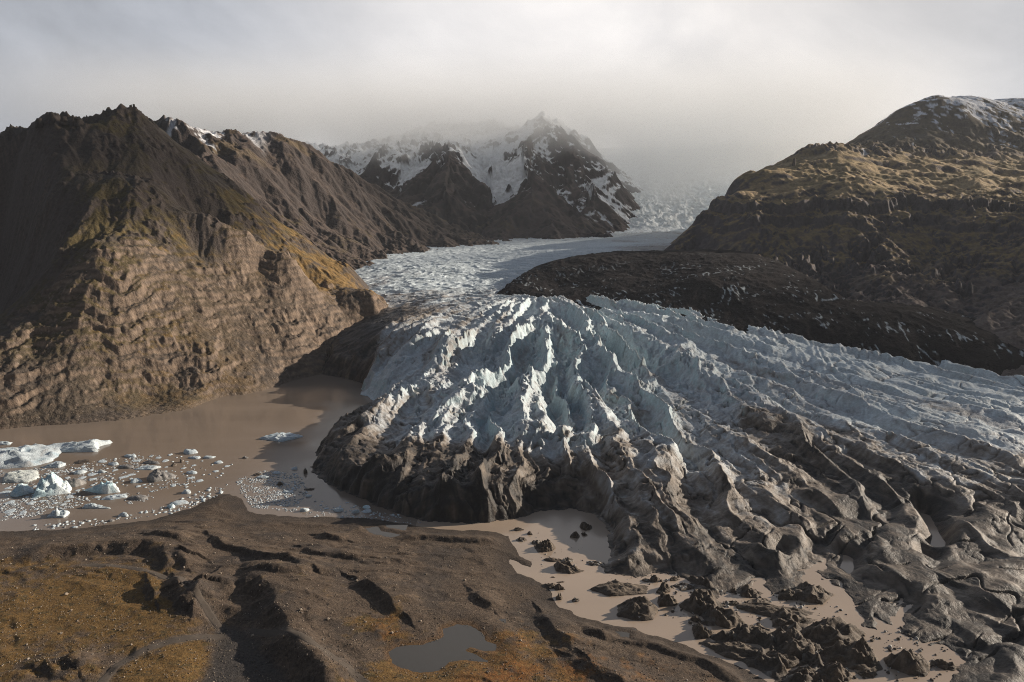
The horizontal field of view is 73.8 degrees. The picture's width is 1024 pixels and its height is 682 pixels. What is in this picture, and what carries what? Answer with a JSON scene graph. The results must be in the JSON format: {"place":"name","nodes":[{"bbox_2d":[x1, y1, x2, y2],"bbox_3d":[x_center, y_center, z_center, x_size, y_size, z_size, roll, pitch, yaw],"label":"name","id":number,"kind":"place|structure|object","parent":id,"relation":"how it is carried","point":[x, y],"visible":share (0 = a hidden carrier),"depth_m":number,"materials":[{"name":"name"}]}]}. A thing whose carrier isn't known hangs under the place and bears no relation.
{"place":"outdoors","nodes":[
{"label":"outdoors","id":0,"kind":"place"},
{"bbox_2d":[83,563,222,629],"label":"path","id":1,"kind":"structure","parent":0,"point":[207,610],"depth_m":264.24,"materials":[{"name":"brown soil"}]},
{"bbox_2d":[97,634,226,681],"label":"path","id":2,"kind":"structure","parent":0,"point":[106,676],"depth_m":235.02,"materials":[{"name":"brown soil"}]},
{"bbox_2d":[0,104,388,428],"bbox_3d":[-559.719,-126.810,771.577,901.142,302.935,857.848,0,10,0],"label":"mountain","id":3,"kind":"structure","parent":0,"point":[148,266],"depth_m":676.75,"materials":[{"name":"brown stone"}]},
{"bbox_2d":[34,118,43,127],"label":"rock pinnacle","id":4,"kind":"object","parent":3,"relation":"on","point":[39,123],"visible":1,"depth_m":795.89,"materials":[{"name":"brown stone"}]},
{"bbox_2d":[48,112,55,123],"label":"rock pinnacle","id":5,"kind":"object","parent":3,"relation":"on","point":[51,116],"visible":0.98,"depth_m":792.25,"materials":[{"name":"brown stone"}]},
{"bbox_2d":[60,116,68,124],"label":"rock pinnacle","id":6,"kind":"object","parent":3,"relation":"on","point":[63,120],"visible":1,"depth_m":794.39,"materials":[{"name":"brown stone"}]},
{"bbox_2d":[73,118,82,126],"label":"rock pinnacle","id":7,"kind":"object","parent":3,"relation":"on","point":[78,122],"visible":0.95,"depth_m":798.10,"materials":[{"name":"brown stone"}]},
{"bbox_2d":[0,374,416,530],"bbox_3d":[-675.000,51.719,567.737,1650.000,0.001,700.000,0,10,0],"label":"lake","id":8,"kind":"structure","parent":0,"point":[233,429],"depth_m":443.45,"materials":[{"name":"liquid"}]},
{"bbox_2d":[0,441,11,444],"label":"ice floe","id":9,"kind":"object","parent":8,"relation":"on","point":[5,443],"visible":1,"depth_m":462.92,"materials":[{"name":"white ice"}]},
{"bbox_2d":[5,508,15,513],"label":"ice floe","id":10,"kind":"object","parent":8,"relation":"on","point":[9,511],"visible":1,"depth_m":356.37,"materials":[{"name":"white ice"}]},
{"bbox_2d":[1,469,39,482],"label":"iceberg","id":11,"kind":"object","parent":8,"relation":"on","point":[21,476],"visible":1,"depth_m":399.40,"materials":[{"name":"white ice"}]},
{"bbox_2d":[10,483,34,496],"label":"iceberg","id":12,"kind":"object","parent":8,"relation":"on","point":[20,489],"visible":1,"depth_m":378.46,"materials":[{"name":"white ice"}]},
{"bbox_2d":[0,444,61,468],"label":"iceberg","id":13,"kind":"object","parent":8,"relation":"on","point":[26,456],"visible":0.99,"depth_m":428.90,"materials":[{"name":"white ice"}]},
{"bbox_2d":[32,471,71,497],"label":"iceberg","id":14,"kind":"object","parent":8,"relation":"on","point":[51,483],"visible":1,"depth_m":379.60,"materials":[{"name":"white ice"}]},
{"bbox_2d":[42,461,65,467],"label":"ice floe","id":15,"kind":"object","parent":8,"relation":"on","point":[56,464],"visible":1,"depth_m":420.77,"materials":[{"name":"white ice"}]},
{"bbox_2d":[46,510,69,517],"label":"ice floe","id":16,"kind":"object","parent":8,"relation":"on","point":[64,513],"visible":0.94,"depth_m":350.49,"materials":[{"name":"white ice"}]},
{"bbox_2d":[54,508,59,516],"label":"ice boulder","id":17,"kind":"object","parent":16,"relation":"on","point":[57,512],"visible":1,"depth_m":349.57,"materials":[{"name":"white ice"}]},
{"bbox_2d":[66,478,86,486],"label":"iceberg","id":18,"kind":"object","parent":8,"relation":"on","point":[74,482],"visible":0.71,"depth_m":390.85,"materials":[{"name":"beige ice"}]},
{"bbox_2d":[46,439,112,451],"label":"iceberg","id":19,"kind":"object","parent":8,"relation":"on","point":[92,445],"visible":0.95,"depth_m":454.25,"materials":[{"name":"white ice"}]},
{"bbox_2d":[74,470,86,474],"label":"ice floe","id":20,"kind":"object","parent":8,"relation":"on","point":[79,472],"visible":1,"depth_m":409.68,"materials":[{"name":"white ice"}]},
{"bbox_2d":[77,459,93,463],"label":"ice floe","id":21,"kind":"object","parent":8,"relation":"on","point":[84,461],"visible":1,"depth_m":428.44,"materials":[{"name":"brown ice"}]},
{"bbox_2d":[82,503,110,508],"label":"ice floe","id":22,"kind":"object","parent":8,"relation":"on","point":[92,506],"visible":1,"depth_m":360.64,"materials":[{"name":"white ice"}]},
{"bbox_2d":[85,481,119,493],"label":"iceberg","id":23,"kind":"object","parent":8,"relation":"on","point":[107,487],"visible":1,"depth_m":381.02,"materials":[{"name":"white ice"}]},
{"bbox_2d":[100,493,126,499],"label":"ice floe","id":24,"kind":"object","parent":8,"relation":"on","point":[114,496],"visible":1,"depth_m":373.37,"materials":[{"name":"white ice"}]},
{"bbox_2d":[108,462,118,465],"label":"ice floe","id":25,"kind":"object","parent":8,"relation":"on","point":[113,463],"visible":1,"depth_m":424.82,"materials":[{"name":"white ice"}]},
{"bbox_2d":[118,512,128,516],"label":"ice floe","id":26,"kind":"object","parent":8,"relation":"on","point":[123,514],"visible":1,"depth_m":350.76,"materials":[{"name":"white ice"}]},
{"bbox_2d":[118,464,133,468],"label":"ice floe","id":27,"kind":"object","parent":8,"relation":"on","point":[128,466],"visible":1,"depth_m":419.38,"materials":[{"name":"grey ice"}]},
{"bbox_2d":[124,454,135,457],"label":"ice floe","id":28,"kind":"object","parent":8,"relation":"on","point":[130,455],"visible":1,"depth_m":438.59,"materials":[{"name":"white ice"}]},
{"bbox_2d":[130,478,142,482],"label":"ice floe","id":29,"kind":"object","parent":8,"relation":"on","point":[136,480],"visible":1,"depth_m":396.28,"materials":[{"name":"white ice"}]},
{"bbox_2d":[127,495,147,500],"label":"ice floe","id":30,"kind":"object","parent":8,"relation":"on","point":[139,497],"visible":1,"depth_m":372.08,"materials":[{"name":"grey ice"}]},
{"bbox_2d":[134,465,160,469],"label":"ice floe","id":31,"kind":"object","parent":8,"relation":"on","point":[148,467],"visible":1,"depth_m":417.72,"materials":[{"name":"white ice"}]},
{"bbox_2d":[143,460,159,463],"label":"ice floe","id":32,"kind":"object","parent":8,"relation":"on","point":[151,462],"visible":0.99,"depth_m":426.74,"materials":[{"name":"grey ice"}]},
{"bbox_2d":[147,469,176,482],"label":"iceberg","id":33,"kind":"object","parent":8,"relation":"on","point":[155,475],"visible":1,"depth_m":399.58,"materials":[{"name":"grey ice"}]},
{"bbox_2d":[170,500,188,505],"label":"ice floe","id":34,"kind":"object","parent":8,"relation":"on","point":[178,502],"visible":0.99,"depth_m":366.00,"materials":[{"name":"white ice"}]},
{"bbox_2d":[181,489,190,493],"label":"ice floe","id":35,"kind":"object","parent":8,"relation":"on","point":[186,491],"visible":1,"depth_m":379.89,"materials":[{"name":"white ice"}]},
{"bbox_2d":[183,449,197,454],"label":"ice floe","id":36,"kind":"object","parent":8,"relation":"on","point":[190,451],"visible":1,"depth_m":445.29,"materials":[{"name":"white ice"}]},
{"bbox_2d":[186,470,196,473],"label":"ice floe","id":37,"kind":"object","parent":8,"relation":"on","point":[191,472],"visible":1,"depth_m":409.83,"materials":[{"name":"white ice"}]},
{"bbox_2d":[188,456,200,458],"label":"ice floe","id":38,"kind":"object","parent":8,"relation":"on","point":[194,457],"visible":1,"depth_m":436.07,"materials":[{"name":"white ice"}]},
{"bbox_2d":[0,453,420,529],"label":"brash ice","id":39,"kind":"structure","parent":8,"relation":"on","point":[184,506],"depth_m":374.69,"materials":[{"name":"white ice"}]},
{"bbox_2d":[256,475,268,478],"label":"ice floe","id":40,"kind":"object","parent":8,"relation":"on","point":[261,476],"visible":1,"depth_m":402.94,"materials":[{"name":"white ice"}]},
{"bbox_2d":[260,432,302,441],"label":"ice floe","id":41,"kind":"object","parent":8,"relation":"on","point":[281,437],"visible":1,"depth_m":474.30,"materials":[{"name":"white ice"}]},
{"bbox_2d":[300,508,308,511],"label":"ice floe","id":42,"kind":"object","parent":8,"relation":"on","point":[304,509],"visible":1,"depth_m":356.45,"materials":[{"name":"white ice"}]},
{"bbox_2d":[333,507,342,511],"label":"ice floe","id":43,"kind":"object","parent":8,"relation":"on","point":[337,509],"visible":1,"depth_m":356.98,"materials":[{"name":"grey ice"}]},
{"bbox_2d":[361,508,370,512],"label":"ice floe","id":44,"kind":"object","parent":8,"relation":"on","point":[367,510],"visible":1,"depth_m":356.36,"materials":[{"name":"grey ice"}]},
{"bbox_2d":[248,627,369,681],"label":"path","id":45,"kind":"structure","parent":0,"point":[295,634],"depth_m":233.62,"materials":[{"name":"brown soil"}]},
{"bbox_2d":[154,115,498,269],"bbox_3d":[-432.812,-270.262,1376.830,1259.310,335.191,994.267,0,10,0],"label":"mountain ridge","id":46,"kind":"structure","parent":0,"point":[332,210],"depth_m":1336.90,"materials":[{"name":"brown stone"}]},
{"bbox_2d":[0,494,766,681],"bbox_3d":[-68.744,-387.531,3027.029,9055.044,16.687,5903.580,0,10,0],"label":"ground","id":47,"kind":"structure","parent":0,"point":[220,513],"depth_m":259.01,"materials":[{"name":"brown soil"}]},
{"bbox_2d":[365,525,407,537],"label":"puddle water","id":48,"kind":"structure","parent":47,"relation":"on","point":[376,530],"depth_m":331.99,"materials":[{"name":"grey liquid"}]},
{"bbox_2d":[389,619,505,672],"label":"pool","id":49,"kind":"structure","parent":47,"relation":"on","point":[454,642],"depth_m":235.84,"materials":[{"name":"grey liquid"}]},
{"bbox_2d":[615,629,635,637],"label":"puddle water","id":50,"kind":"structure","parent":47,"relation":"on","point":[623,634],"depth_m":248.69,"materials":[{"name":"grey liquid"}]},
{"bbox_2d":[294,111,642,240],"bbox_3d":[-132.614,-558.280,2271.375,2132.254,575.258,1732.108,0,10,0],"label":"snowy mountain","id":51,"kind":"structure","parent":0,"point":[541,174],"depth_m":2032.58,"materials":[{"name":"grey stone"}]},
{"bbox_2d":[0,0,1023,148],"label":"sky","id":52,"kind":"structure","parent":0,"point":[616,73],"materials":[{"name":"grey"}]},
{"bbox_2d":[311,231,1023,681],"bbox_3d":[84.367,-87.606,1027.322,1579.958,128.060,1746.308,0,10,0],"label":"glacier","id":53,"kind":"object","parent":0,"point":[653,437],"visible":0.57,"depth_m":409.20,"materials":[{"name":"white ice"}]},
{"bbox_2d":[416,508,971,681],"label":"meltwater lake","id":54,"kind":"structure","parent":0,"point":[557,528],"depth_m":276.92,"materials":[{"name":"brown liquid"}]},
{"bbox_2d":[516,537,525,541],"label":"ice mound","id":55,"kind":"object","parent":54,"relation":"in","point":[522,539],"visible":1,"depth_m":324.23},
{"bbox_2d":[534,539,555,552],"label":"ice mound","id":56,"kind":"object","parent":54,"relation":"on","point":[547,545],"visible":1,"depth_m":314.73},
{"bbox_2d":[541,583,555,588],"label":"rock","id":57,"kind":"object","parent":54,"relation":"on","point":[549,585],"visible":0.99,"depth_m":283.01,"materials":[{"name":"grey stone"}]},
{"bbox_2d":[544,557,561,561],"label":"ice mound","id":58,"kind":"object","parent":54,"relation":"in","point":[549,559],"visible":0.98,"depth_m":305.15,"materials":[{"name":"grey ice"}]},
{"bbox_2d":[555,593,562,599],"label":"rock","id":59,"kind":"object","parent":54,"relation":"on","point":[559,596],"visible":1,"depth_m":273.83,"materials":[{"name":"stone"}]},
{"bbox_2d":[554,583,564,589],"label":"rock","id":60,"kind":"object","parent":54,"relation":"in","point":[558,586],"visible":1,"depth_m":281.21,"materials":[{"name":"grey stone"}]},
{"bbox_2d":[561,557,573,562],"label":"ice mound","id":61,"kind":"object","parent":54,"relation":"on","point":[568,559],"visible":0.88,"depth_m":304.14,"materials":[{"name":"grey ice"}]},
{"bbox_2d":[554,561,583,573],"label":"ice mound","id":62,"kind":"object","parent":54,"relation":"on","point":[567,567],"visible":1,"depth_m":296.04,"materials":[{"name":"grey ice"}]},
{"bbox_2d":[570,531,579,537],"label":"ice mound","id":63,"kind":"object","parent":54,"relation":"on","point":[575,534],"visible":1,"depth_m":327.48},
{"bbox_2d":[580,522,591,530],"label":"ice mound","id":64,"kind":"object","parent":54,"relation":"on","point":[585,526],"visible":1,"depth_m":336.57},
{"bbox_2d":[586,561,604,565],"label":"ice mound","id":65,"kind":"object","parent":54,"relation":"in","point":[594,563],"visible":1,"depth_m":301.63,"materials":[{"name":"grey ice"}]},
{"bbox_2d":[590,580,648,596],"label":"rock","id":66,"kind":"object","parent":54,"relation":"on","point":[613,588],"visible":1,"depth_m":279.98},
{"bbox_2d":[616,596,658,620],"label":"ice mound","id":67,"kind":"object","parent":54,"relation":"in","point":[645,608],"visible":1,"depth_m":262.93,"materials":[{"name":"grey stone"}]},
{"bbox_2d":[649,575,659,581],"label":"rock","id":68,"kind":"object","parent":54,"relation":"on","point":[654,578],"visible":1,"depth_m":287.51,"materials":[{"name":"stone"}]},
{"bbox_2d":[656,582,670,594],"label":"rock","id":69,"kind":"object","parent":54,"relation":"on","point":[664,587],"visible":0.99,"depth_m":279.87,"materials":[{"name":"stone"}]},
{"bbox_2d":[657,592,677,606],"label":"rock","id":70,"kind":"object","parent":54,"relation":"on","point":[664,599],"visible":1,"depth_m":269.75,"materials":[{"name":"stone"}]},
{"bbox_2d":[670,576,679,580],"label":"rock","id":71,"kind":"object","parent":54,"relation":"on","point":[673,578],"visible":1,"depth_m":288.61,"materials":[{"name":"grey stone"}]},
{"bbox_2d":[672,582,694,590],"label":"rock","id":72,"kind":"object","parent":54,"relation":"in","point":[682,586],"visible":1,"depth_m":282.50,"materials":[{"name":"grey stone"}]},
{"bbox_2d":[690,615,700,622],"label":"ice mound","id":73,"kind":"object","parent":54,"relation":"on","point":[695,618],"visible":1,"depth_m":258.61,"materials":[{"name":"stone"}]},
{"bbox_2d":[679,589,717,614],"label":"ice mound","id":74,"kind":"object","parent":54,"relation":"on","point":[694,603],"visible":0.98,"depth_m":266.59,"materials":[{"name":"stone"}]},
{"bbox_2d":[692,622,714,638],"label":"ice mound","id":75,"kind":"object","parent":54,"relation":"in","point":[699,630],"visible":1,"depth_m":249.19,"materials":[{"name":"stone"}]},
{"bbox_2d":[709,604,744,628],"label":"ice mound","id":76,"kind":"object","parent":54,"relation":"in","point":[730,618],"visible":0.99,"depth_m":257.06,"materials":[{"name":"stone"}]},
{"bbox_2d":[699,640,758,660],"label":"rock","id":77,"kind":"object","parent":54,"relation":"in","point":[738,651],"visible":0.9,"depth_m":239.53,"materials":[{"name":"stone"}]},
{"bbox_2d":[728,600,738,605],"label":"ice mound","id":78,"kind":"object","parent":54,"relation":"on","point":[734,603],"visible":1,"depth_m":270.46,"materials":[{"name":"grey stone"}]},
{"bbox_2d":[534,537,950,681],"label":"ice rubble","id":79,"kind":"object","parent":54,"relation":"on","point":[871,640],"visible":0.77,"depth_m":251.86,"materials":[{"name":"grey ice"}]},
{"bbox_2d":[739,583,762,597],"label":"rock","id":80,"kind":"object","parent":54,"relation":"in","point":[747,591],"visible":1,"depth_m":276.91,"materials":[{"name":"grey stone"}]},
{"bbox_2d":[730,623,772,643],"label":"rock","id":81,"kind":"object","parent":54,"relation":"on","point":[745,634],"visible":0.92,"depth_m":248.07,"materials":[{"name":"brown stone"}]},
{"bbox_2d":[746,598,772,603],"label":"ice mound","id":82,"kind":"object","parent":54,"relation":"on","point":[763,600],"visible":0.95,"depth_m":271.70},
{"bbox_2d":[736,602,814,616],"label":"ice mound","id":83,"kind":"object","parent":54,"relation":"on","point":[764,609],"visible":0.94,"depth_m":265.58,"materials":[{"name":"stone"}]},
{"bbox_2d":[686,575,873,681],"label":"rubble","id":84,"kind":"object","parent":54,"relation":"on","point":[772,667],"visible":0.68,"depth_m":238.37,"materials":[{"name":"stone"}]},
{"bbox_2d":[766,650,807,668],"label":"rock","id":85,"kind":"object","parent":54,"relation":"on","point":[790,661],"visible":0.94,"depth_m":234.02,"materials":[{"name":"stone"}]},
{"bbox_2d":[778,588,797,599],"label":"ice mound","id":86,"kind":"object","parent":54,"relation":"on","point":[787,594],"visible":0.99,"depth_m":274.40,"materials":[{"name":"grey ice"}]},
{"bbox_2d":[770,627,815,659],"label":"rock","id":87,"kind":"object","parent":54,"relation":"on","point":[793,642],"visible":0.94,"depth_m":239.39,"materials":[{"name":"stone"}]},
{"bbox_2d":[771,607,817,627],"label":"ice mound","id":88,"kind":"object","parent":54,"relation":"in","point":[782,617],"visible":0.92,"depth_m":258.13,"materials":[{"name":"grey stone"}]},
{"bbox_2d":[787,666,824,681],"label":"rock","id":89,"kind":"object","parent":54,"relation":"on","point":[813,673],"visible":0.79,"depth_m":226.08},
{"bbox_2d":[793,581,834,603],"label":"ice mound","id":90,"kind":"object","parent":54,"relation":"in","point":[806,591],"visible":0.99,"depth_m":274.08,"materials":[{"name":"grey ice"}]},
{"bbox_2d":[799,617,865,648],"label":"ice mound","id":91,"kind":"object","parent":54,"relation":"in","point":[826,632],"visible":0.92,"depth_m":247.33,"materials":[{"name":"stone"}]},
{"bbox_2d":[818,661,852,681],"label":"rock","id":92,"kind":"object","parent":54,"relation":"on","point":[835,671],"visible":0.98,"depth_m":225.83,"materials":[{"name":"stone"}]},
{"bbox_2d":[819,636,882,671],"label":"rock","id":93,"kind":"object","parent":54,"relation":"in","point":[849,653],"visible":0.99,"depth_m":234.74,"materials":[{"name":"brown stone"}]},
{"bbox_2d":[855,670,876,678],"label":"ice mound","id":94,"kind":"object","parent":54,"relation":"on","point":[868,674],"visible":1,"depth_m":227.95,"materials":[{"name":"grey ice"}]},
{"bbox_2d":[883,648,932,675],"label":"rock","id":95,"kind":"object","parent":54,"relation":"on","point":[907,662],"visible":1,"depth_m":230.79,"materials":[{"name":"brown stone"}]},
{"bbox_2d":[930,659,959,670],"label":"ice mound","id":96,"kind":"object","parent":54,"relation":"in","point":[941,664],"visible":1,"depth_m":232.15,"materials":[{"name":"grey ice"}]},
{"bbox_2d":[597,140,825,239],"bbox_3d":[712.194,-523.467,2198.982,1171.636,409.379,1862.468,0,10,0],"label":"icefall","id":97,"kind":"object","parent":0,"point":[682,186],"visible":0.29,"depth_m":2458.60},
{"bbox_2d":[497,249,1023,375],"bbox_3d":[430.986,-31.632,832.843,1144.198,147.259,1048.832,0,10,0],"label":"moraine","id":98,"kind":"structure","parent":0,"point":[739,291],"depth_m":714.20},
{"bbox_2d":[665,95,1023,375],"bbox_3d":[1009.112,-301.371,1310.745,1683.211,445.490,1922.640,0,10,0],"label":"grassy mountain","id":99,"kind":"structure","parent":0,"point":[919,203],"depth_m":964.43,"materials":[{"name":"brown stone"}]}
]}

